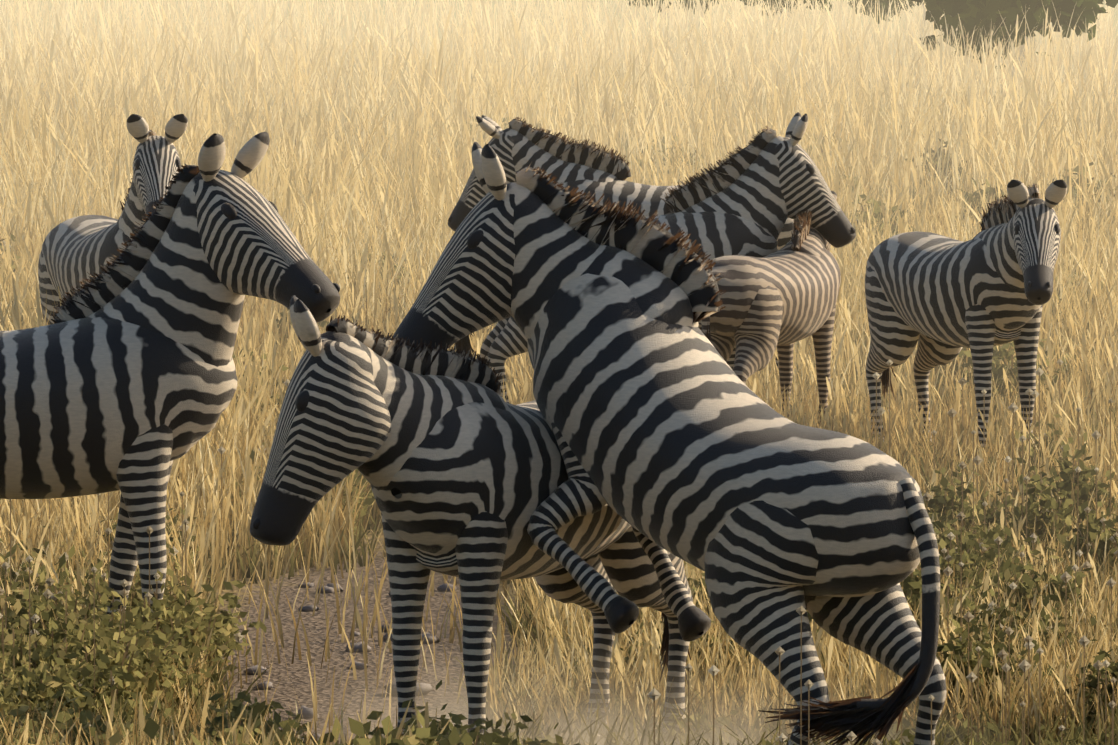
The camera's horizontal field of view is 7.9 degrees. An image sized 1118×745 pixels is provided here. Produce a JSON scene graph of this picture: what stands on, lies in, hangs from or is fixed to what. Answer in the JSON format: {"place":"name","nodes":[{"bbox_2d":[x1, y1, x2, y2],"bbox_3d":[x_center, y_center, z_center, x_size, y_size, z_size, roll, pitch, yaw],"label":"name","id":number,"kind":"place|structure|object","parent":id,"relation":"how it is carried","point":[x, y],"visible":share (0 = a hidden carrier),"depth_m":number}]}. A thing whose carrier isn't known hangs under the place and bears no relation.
{"place":"outdoors","nodes":[
{"label":"outdoors","id":0,"kind":"place"},
{"bbox_2d":[252,633,840,744],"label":"dust cloud","id":1,"kind":"structure","parent":0,"point":[535,699],"depth_m":28.09},
{"bbox_2d":[0,0,1117,744],"bbox_3d":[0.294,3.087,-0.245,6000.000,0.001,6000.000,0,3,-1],"label":"terrain","id":2,"kind":"structure","parent":0,"point":[296,672],"depth_m":33.30},
{"bbox_2d":[38,114,187,324],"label":"zebra","id":3,"kind":"object","parent":2,"relation":"on","point":[75,250],"visible":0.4,"depth_m":42.55},
{"bbox_2d":[0,132,339,631],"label":"zebra","id":4,"kind":"object","parent":2,"relation":"on","point":[120,374],"visible":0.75,"depth_m":30.30},
{"bbox_2d":[243,582,457,740],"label":"stones","id":5,"kind":"object","parent":2,"relation":"on","point":[307,712],"depth_m":32.09},
{"bbox_2d":[250,296,692,744],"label":"zebra","id":6,"kind":"object","parent":2,"relation":"on","point":[453,457],"visible":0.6,"depth_m":27.09},
{"bbox_2d":[0,116,1117,744],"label":"shrub","id":7,"kind":"object","parent":2,"relation":"on","point":[48,684],"depth_m":30.15},
{"bbox_2d":[0,0,1117,744],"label":"tall grass","id":8,"kind":"structure","parent":2,"relation":"on","point":[316,218],"depth_m":65.91},
{"bbox_2d":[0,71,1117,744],"bbox_3d":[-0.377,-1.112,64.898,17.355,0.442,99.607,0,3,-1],"label":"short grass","id":9,"kind":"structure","parent":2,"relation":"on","point":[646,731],"depth_m":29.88},
{"bbox_2d":[3,141,1117,744],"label":"plant stems","id":10,"kind":"object","parent":2,"relation":"on","point":[801,611],"visible":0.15,"depth_m":30.11},
{"bbox_2d":[0,132,1117,744],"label":"seed puffs","id":11,"kind":"object","parent":10,"relation":"attached to","point":[800,610],"visible":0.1,"depth_m":30.49},
{"bbox_2d":[448,115,793,367],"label":"zebra","id":12,"kind":"object","parent":2,"relation":"on","point":[517,145],"visible":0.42,"depth_m":48.78},
{"bbox_2d":[454,112,855,402],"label":"zebra","id":13,"kind":"object","parent":2,"relation":"on","point":[756,192],"visible":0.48,"depth_m":44.06},
{"bbox_2d":[393,142,946,744],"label":"zebra","id":14,"kind":"object","parent":2,"relation":"on","point":[673,434],"visible":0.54,"depth_m":26.97},
{"bbox_2d":[698,191,840,426],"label":"zebra","id":15,"kind":"object","parent":2,"relation":"on","point":[783,299],"visible":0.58,"depth_m":43.35},
{"bbox_2d":[628,0,1117,81],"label":"trees","id":16,"kind":"object","parent":2,"relation":"on","point":[973,14],"depth_m":121.12},
{"bbox_2d":[865,179,1066,450],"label":"zebra","id":17,"kind":"object","parent":2,"relation":"on","point":[941,299],"visible":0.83,"depth_m":41.84},
{"bbox_2d":[460,689,759,744],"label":"dust cloud","id":18,"kind":"structure","parent":0,"point":[599,729],"depth_m":26.99},
{"bbox_2d":[504,726,785,744],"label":"dust cloud","id":19,"kind":"structure","parent":0,"point":[634,742],"depth_m":26.29},
{"bbox_2d":[463,659,1019,744],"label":"dust cloud","id":20,"kind":"structure","parent":0,"point":[714,717],"depth_m":27.59}
]}

